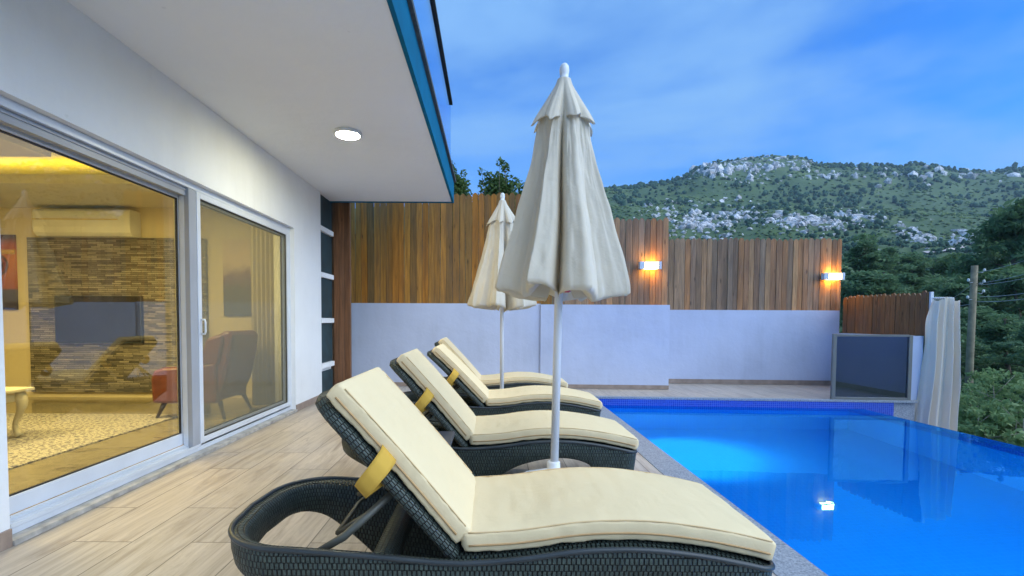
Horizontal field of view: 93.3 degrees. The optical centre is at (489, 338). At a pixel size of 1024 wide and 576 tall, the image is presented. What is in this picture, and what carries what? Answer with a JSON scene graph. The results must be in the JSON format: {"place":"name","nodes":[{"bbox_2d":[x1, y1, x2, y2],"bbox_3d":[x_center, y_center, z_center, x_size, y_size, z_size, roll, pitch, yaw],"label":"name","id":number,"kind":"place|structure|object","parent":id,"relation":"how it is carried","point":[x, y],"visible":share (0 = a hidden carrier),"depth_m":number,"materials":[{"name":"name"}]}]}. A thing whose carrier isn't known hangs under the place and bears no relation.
{"place":"outdoors","nodes":[
{"label":"outdoors","id":0,"kind":"place"},
{"bbox_2d":[0,386,775,575],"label":"terrace floor","id":1,"kind":"structure","parent":0,"point":[177,522],"depth_m":2.75,"materials":[{"name":"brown wood"}]},
{"bbox_2d":[0,0,455,551],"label":"house","id":2,"kind":"structure","parent":1,"relation":"on","point":[194,132],"depth_m":4.08,"materials":[{"name":"paint"}]},
{"bbox_2d":[0,235,18,309],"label":"painting","id":3,"kind":"object","parent":2,"relation":"attached to","point":[9,272],"visible":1,"depth_m":6.74,"materials":[{"name":"orange metal"}]},
{"bbox_2d":[31,209,140,237],"bbox_3d":[-5.522,-1.571,6.630,1.320,0.368,0.232,0,2,0],"label":"air conditioner","id":4,"kind":"object","parent":2,"relation":"attached to","point":[80,223],"visible":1,"depth_m":6.52,"materials":[{"name":"white plastic"}]},
{"bbox_2d":[6,413,177,469],"bbox_3d":[-5.465,0.941,3.715,3.880,0.011,3.750,0,2,0],"label":"rug","id":5,"kind":"object","parent":2,"relation":"on","point":[46,435],"visible":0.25,"depth_m":4.75,"materials":[{"name":"beige carpet"}]},
{"bbox_2d":[5,387,34,437],"bbox_3d":[-4.954,0.694,4.096,1.400,0.462,0.870,0,2,0],"label":"coffee table","id":6,"kind":"object","parent":5,"relation":"on","point":[18,396],"visible":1,"depth_m":4.43,"materials":[{"name":"beige paint"}]},
{"bbox_2d":[54,295,143,342],"bbox_3d":[-5.419,-0.266,6.707,1.200,0.660,0.053,0,2,0],"label":"television","id":7,"kind":"object","parent":2,"relation":"attached to","point":[95,319],"visible":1,"depth_m":6.68,"materials":[{"name":"plastic"}]},
{"bbox_2d":[0,95,297,545],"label":"sliding door","id":8,"kind":"structure","parent":2,"relation":"in","point":[21,122],"depth_m":3.73,"materials":[{"name":"white metal"}]},
{"bbox_2d":[151,330,257,419],"bbox_3d":[-3.278,0.397,5.641,0.896,0.985,0.682,0,2,0],"label":"armchair","id":9,"kind":"object","parent":2,"relation":"on","point":[228,359],"visible":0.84,"depth_m":5.33,"materials":[{"name":"fabric"}]},
{"bbox_2d":[223,239,251,315],"bbox_3d":[-3.486,-0.848,6.755,0.460,1.060,0.035,0,2,0],"label":"painting","id":10,"kind":"object","parent":2,"relation":"attached to","point":[237,277],"visible":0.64,"depth_m":6.74},
{"bbox_2d":[250,225,274,405],"bbox_3d":[-2.823,-0.455,6.108,0.390,2.610,0.060,0,2,0],"label":"curtain","id":11,"kind":"object","parent":2,"relation":"hanging from","point":[262,303],"visible":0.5,"depth_m":6.11,"materials":[{"name":"beige fabric"}]},
{"bbox_2d":[333,127,361,139],"bbox_3d":[-1.335,-1.925,4.550,0.260,0.036,0.260,0,2,0],"label":"ceiling lamp","id":12,"kind":"object","parent":2,"relation":"attached to","point":[346,133],"visible":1,"depth_m":4.50,"materials":[{"name":"white plastic"}]},
{"bbox_2d":[331,203,351,385],"bbox_3d":[-2.395,-0.719,7.438,0.523,3.099,0.120,0,2,0],"label":"timber post","id":13,"kind":"object","parent":1,"relation":"on","point":[341,298],"visible":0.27,"depth_m":7.39,"materials":[{"name":"brown wood"}]},
{"bbox_2d":[342,349,638,475],"bbox_3d":[-0.022,0.542,3.374,1.967,0.915,0.742,0,2,0],"label":"sun lounger","id":14,"kind":"object","parent":1,"relation":"on","point":[492,445],"visible":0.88,"depth_m":3.08,"materials":[{"name":"fabric"}]},
{"bbox_2d":[434,337,567,392],"bbox_3d":[-0.032,0.443,6.111,1.967,0.904,0.742,0,2,0],"label":"sun lounger","id":15,"kind":"object","parent":1,"relation":"on","point":[511,380],"visible":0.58,"depth_m":5.82,"materials":[{"name":"fabric"}]},
{"bbox_2d":[228,367,775,575],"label":"sun lounger","id":16,"kind":"object","parent":1,"relation":"on","point":[417,498],"visible":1,"depth_m":1.67,"materials":[{"name":"fabric"}]},
{"bbox_2d":[403,343,602,419],"bbox_3d":[0.073,0.504,4.777,1.967,0.885,0.742,0,2,0],"label":"sun lounger","id":17,"kind":"object","parent":1,"relation":"on","point":[479,397],"visible":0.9,"depth_m":4.48,"materials":[{"name":"fabric"}]},
{"bbox_2d":[351,303,669,389],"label":"boundary wall","id":18,"kind":"structure","parent":1,"relation":"on","point":[614,346],"depth_m":8.05,"materials":[{"name":"white paint"}]},
{"bbox_2d":[351,192,668,304],"bbox_3d":[0.084,-1.502,8.108,5.757,1.862,0.078,0,2,3],"label":"wooden fence","id":19,"kind":"object","parent":18,"relation":"on","point":[391,264],"visible":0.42,"depth_m":8.12,"materials":[{"name":"brown wood"}]},
{"bbox_2d":[638,261,661,268],"bbox_3d":[2.616,-1.190,7.882,0.350,0.124,0.105,0,2,3],"label":"wall lamp","id":20,"kind":"object","parent":19,"relation":"attached to","point":[650,264],"visible":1,"depth_m":7.83,"materials":[{"name":"white glass"}]},
{"bbox_2d":[526,460,559,471],"bbox_3d":[0.360,0.859,2.735,0.515,0.335,0.515,-1,2,-22],"label":"parasol stand","id":21,"kind":"object","parent":1,"relation":"on","point":[551,465],"visible":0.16,"depth_m":2.70,"materials":[{"name":"white plastic"}]},
{"bbox_2d":[495,63,630,461],"bbox_3d":[0.397,-0.257,2.699,0.712,2.511,0.722,1,2,8],"label":"umbrella","id":22,"kind":"object","parent":21,"relation":"on","point":[563,243],"visible":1,"depth_m":2.54,"materials":[{"name":"white fabric"}]},
{"bbox_2d":[438,431,454,445],"bbox_3d":[-0.434,0.797,2.753,0.440,0.449,0.420,0,2,0],"label":"side table","id":23,"kind":"object","parent":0,"point":[448,436],"visible":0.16,"depth_m":2.84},
{"bbox_2d":[355,155,1023,442],"bbox_3d":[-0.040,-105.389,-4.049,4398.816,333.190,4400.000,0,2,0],"label":"mountain","id":24,"kind":"structure","parent":0,"point":[780,172],"depth_m":599.50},
{"bbox_2d":[440,161,472,302],"bbox_3d":[-0.931,-0.207,12.495,1.283,8.712,1.141,0,2,0],"label":"leafy tree","id":25,"kind":"object","parent":24,"relation":"on","point":[460,186],"visible":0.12,"depth_m":12.18,"materials":[{"name":"green plant"}]},
{"bbox_2d":[478,156,524,243],"bbox_3d":[0.246,0.028,11.526,1.593,8.329,1.680,0,2,0],"label":"leafy tree","id":26,"kind":"object","parent":24,"relation":"on","point":[497,184],"visible":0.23,"depth_m":11.11,"materials":[{"name":"green plant"}]},
{"bbox_2d":[428,155,1023,304],"bbox_3d":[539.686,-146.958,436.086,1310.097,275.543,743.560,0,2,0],"label":"forest","id":27,"kind":"object","parent":24,"relation":"on","point":[797,195],"visible":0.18,"depth_m":583.23,"materials":[{"name":"green wood"}]},
{"bbox_2d":[428,154,1023,332],"bbox_3d":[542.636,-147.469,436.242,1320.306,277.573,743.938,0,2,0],"label":"hillside scrub","id":28,"kind":"object","parent":24,"relation":"on","point":[899,209],"visible":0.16,"depth_m":547.42,"materials":[{"name":"green plant"}]},
{"bbox_2d":[631,155,1020,248],"bbox_3d":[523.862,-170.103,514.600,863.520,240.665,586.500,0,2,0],"label":"rock outcrops","id":29,"kind":"object","parent":24,"relation":"on","point":[792,221],"visible":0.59,"depth_m":430.14,"materials":[{"name":"stone"}]},
{"bbox_2d":[839,233,882,320],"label":"pine tree","id":30,"kind":"object","parent":24,"relation":"on","point":[868,256],"visible":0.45,"depth_m":56.84,"materials":[{"name":"green plant"}]},
{"bbox_2d":[839,270,914,334],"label":"pine tree","id":31,"kind":"object","parent":24,"relation":"on","point":[866,283],"visible":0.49,"depth_m":42.43,"materials":[{"name":"green plant"}]},
{"bbox_2d":[852,247,917,280],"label":"pine tree","id":32,"kind":"object","parent":24,"relation":"on","point":[889,254],"visible":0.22,"depth_m":63.15,"materials":[{"name":"green plant"}]},
{"bbox_2d":[878,272,930,294],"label":"pine tree","id":33,"kind":"object","parent":24,"relation":"on","point":[914,280],"visible":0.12,"depth_m":44.64,"materials":[{"name":"green plant"}]},
{"bbox_2d":[891,251,942,292],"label":"pine tree","id":34,"kind":"object","parent":24,"relation":"on","point":[920,260],"visible":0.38,"depth_m":68.21,"materials":[{"name":"green plant"}]},
{"bbox_2d":[840,332,1023,438],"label":"undergrowth","id":35,"kind":"object","parent":24,"relation":"on","point":[1012,369],"depth_m":26.71,"materials":[{"name":"green plant"}]},
{"bbox_2d":[921,257,945,287],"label":"pine tree","id":36,"kind":"object","parent":24,"relation":"on","point":[932,271],"visible":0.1,"depth_m":73.93,"materials":[{"name":"green plant"}]},
{"bbox_2d":[915,276,956,346],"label":"pine tree","id":37,"kind":"object","parent":24,"relation":"on","point":[938,281],"visible":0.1,"depth_m":40.94,"materials":[{"name":"green plant"}]},
{"bbox_2d":[913,282,995,360],"bbox_3d":[36.700,-0.344,38.296,5.896,8.225,5.673,-1,2,-22],"label":"pine tree","id":38,"kind":"object","parent":24,"relation":"on","point":[952,290],"visible":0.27,"depth_m":36.91,"materials":[{"name":"green plant"}]},
{"bbox_2d":[923,326,994,387],"bbox_3d":[26.184,1.725,27.203,3.913,4.930,3.777,-1,2,-27],"label":"pine tree","id":39,"kind":"object","parent":24,"relation":"on","point":[963,334],"visible":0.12,"depth_m":26.61,"materials":[{"name":"green plant"}]},
{"bbox_2d":[931,250,991,288],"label":"pine tree","id":40,"kind":"object","parent":24,"relation":"on","point":[941,265],"visible":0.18,"depth_m":67.49,"materials":[{"name":"green plant"}]},
{"bbox_2d":[965,265,985,405],"bbox_3d":[17.957,0.654,18.035,0.670,6.717,0.268,0,2,0],"label":"utility pole","id":41,"kind":"object","parent":24,"relation":"on","point":[971,327],"visible":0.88,"depth_m":17.92,"materials":[{"name":"brown wood"}]},
{"bbox_2d":[954,261,1023,305],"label":"overhead wire","id":42,"kind":"object","parent":41,"relation":"attached to","point":[996,283],"visible":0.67,"depth_m":16.49,"materials":[{"name":"grey metal"}]},
{"bbox_2d":[932,195,1023,289],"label":"pine tree","id":43,"kind":"object","parent":24,"relation":"on","point":[1006,223],"visible":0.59,"depth_m":46.58,"materials":[{"name":"green plant"}]},
{"bbox_2d":[959,383,1001,431],"bbox_3d":[15.239,2.719,15.611,2.164,2.704,2.118,0,2,0],"label":"bush","id":44,"kind":"object","parent":24,"relation":"on","point":[964,384],"depth_m":15.41,"materials":[{"name":"green plant"}]},
{"bbox_2d":[946,233,1022,312],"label":"pine tree","id":45,"kind":"object","parent":24,"relation":"on","point":[981,249],"visible":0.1,"depth_m":51.66,"materials":[{"name":"green plant"}]},
{"bbox_2d":[960,305,1018,376],"bbox_3d":[30.015,0.961,29.824,4.499,6.120,4.328,-1,2,-23],"label":"pine tree","id":46,"kind":"object","parent":24,"relation":"on","point":[981,311],"visible":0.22,"depth_m":29.44,"materials":[{"name":"green plant"}]},
{"bbox_2d":[955,263,1023,363],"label":"pine tree","id":47,"kind":"object","parent":24,"relation":"on","point":[985,276],"visible":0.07,"depth_m":40.12,"materials":[{"name":"green plant"}]},
{"bbox_2d":[957,407,1023,446],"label":"bush","id":48,"kind":"object","parent":24,"relation":"on","point":[989,430],"visible":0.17,"depth_m":10.42,"materials":[{"name":"green plant"}]},
{"bbox_2d":[958,394,1022,438],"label":"bush","id":49,"kind":"object","parent":24,"relation":"on","point":[964,417],"visible":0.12,"depth_m":12.43,"materials":[{"name":"green plant"}]},
{"bbox_2d":[958,366,1023,440],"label":"bush","id":50,"kind":"object","parent":24,"relation":"on","point":[983,377],"visible":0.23,"depth_m":13.07,"materials":[{"name":"green plant"}]},
{"bbox_2d":[962,398,1023,443],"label":"bush","id":51,"kind":"object","parent":24,"relation":"on","point":[1010,407],"visible":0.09,"depth_m":11.66,"materials":[{"name":"green plant"}]},
{"bbox_2d":[974,313,1023,385],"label":"pine tree","id":52,"kind":"object","parent":24,"relation":"on","point":[988,331],"visible":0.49,"depth_m":27.21,"materials":[{"name":"green plant"}]},
{"bbox_2d":[976,379,1023,438],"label":"bush","id":53,"kind":"object","parent":24,"relation":"on","point":[998,397],"visible":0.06,"depth_m":12.36,"materials":[{"name":"green plant"}]},
{"bbox_2d":[978,267,1023,363],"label":"pine tree","id":54,"kind":"object","parent":24,"relation":"on","point":[1011,287],"visible":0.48,"depth_m":35.98,"materials":[{"name":"green plant"}]},
{"bbox_2d":[980,322,1023,398],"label":"pine tree","id":55,"kind":"object","parent":24,"relation":"on","point":[1009,344],"visible":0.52,"depth_m":24.41,"materials":[{"name":"green plant"}]},
{"bbox_2d":[428,0,1023,203],"label":"sky","id":56,"kind":"structure","parent":0,"point":[667,87],"materials":[{"name":"blue"}]},
{"bbox_2d":[571,383,918,420],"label":"terrace floor behind pool","id":57,"kind":"structure","parent":0,"point":[752,391],"depth_m":7.76,"materials":[{"name":"beige tile"}]},
{"bbox_2d":[669,310,839,384],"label":"boundary wall","id":58,"kind":"structure","parent":57,"relation":"on","point":[777,347],"depth_m":8.64,"materials":[{"name":"white paint"}]},
{"bbox_2d":[667,237,841,310],"bbox_3d":[4.597,-1.153,8.672,3.265,1.309,0.078,0,2,3],"label":"wooden fence","id":59,"kind":"object","parent":58,"relation":"on","point":[775,274],"visible":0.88,"depth_m":8.63,"materials":[{"name":"brown wood"}]},
{"bbox_2d":[821,273,844,279],"bbox_3d":[6.033,-1.090,8.496,0.350,0.124,0.105,0,2,3],"label":"wall lamp","id":60,"kind":"object","parent":59,"relation":"attached to","point":[832,276],"visible":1,"depth_m":8.45,"materials":[{"name":"white metal"}]},
{"bbox_2d":[835,333,923,399],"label":"parapet wall","id":61,"kind":"structure","parent":57,"relation":"on","point":[917,356],"depth_m":7.02,"materials":[{"name":"white paint"}]},
{"bbox_2d":[842,290,928,335],"bbox_3d":[6.319,-0.396,7.758,0.076,0.663,1.530,0,2,-4],"label":"wooden fence","id":62,"kind":"object","parent":61,"relation":"on","point":[898,314],"visible":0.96,"depth_m":7.66,"materials":[{"name":"orange wood"}]},
{"bbox_2d":[929,292,950,307],"bbox_3d":[6.515,0.096,6.992,0.320,1.540,0.071,0,2,0],"label":"drape rail","id":63,"kind":"object","parent":57,"relation":"on","point":[931,296],"visible":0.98,"depth_m":6.96,"materials":[{"name":"white metal"}]},
{"bbox_2d":[915,297,960,430],"bbox_3d":[6.452,0.593,6.947,0.630,2.380,0.188,0,2,0],"label":"drape","id":64,"kind":"object","parent":63,"relation":"hanging from","point":[938,393],"visible":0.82,"depth_m":6.93,"materials":[{"name":"beige fabric"}]},
{"bbox_2d":[603,405,1023,575],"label":"water","id":65,"kind":"structure","parent":0,"point":[845,492],"depth_m":3.79,"materials":[{"name":"blue liquid"}]},
{"bbox_2d":[893,403,914,420],"bbox_3d":[1.753,3.287,3.118,8.740,4.469,11.780,0,2,0],"label":"terrace foundation","id":66,"kind":"object","parent":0,"point":[904,410],"visible":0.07,"depth_m":6.97,"materials":[{"name":"stone"}]},
{"bbox_2d":[595,396,917,575],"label":"pool coping","id":67,"kind":"object","parent":66,"relation":"on","point":[787,560],"visible":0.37,"depth_m":3.79,"materials":[{"name":"stone"}]},
{"bbox_2d":[830,334,912,399],"bbox_3d":[5.517,0.411,6.986,1.100,0.950,0.041,0,2,3],"label":"glass screen","id":68,"kind":"object","parent":67,"relation":"on","point":[870,367],"visible":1,"depth_m":6.98,"materials":[{"name":"grey glass"}]},
{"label":"pool basin","id":69,"kind":"structure","parent":0,"visible":0},
{"bbox_2d":[599,399,893,415],"bbox_3d":[3.741,1.675,2.365,4.500,1.170,9.800,0,2,0],"label":"pool tile border","id":70,"kind":"object","parent":69,"relation":"attached to","point":[886,408],"visible":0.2,"depth_m":7.05,"materials":[{"name":"blue tile"}]},
{"bbox_3d":[0.138,0.753,5.453,0.542,0.335,0.542,0,2,0],"label":"parasol stand","id":71,"kind":"object","parent":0,"visible":0},
{"bbox_2d":[467,193,536,388],"bbox_3d":[0.134,-0.363,5.414,0.749,2.511,0.711,2,3,33],"label":"umbrella","id":72,"kind":"object","parent":71,"relation":"on","point":[485,294],"visible":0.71,"depth_m":5.24,"materials":[{"name":"white fabric"}]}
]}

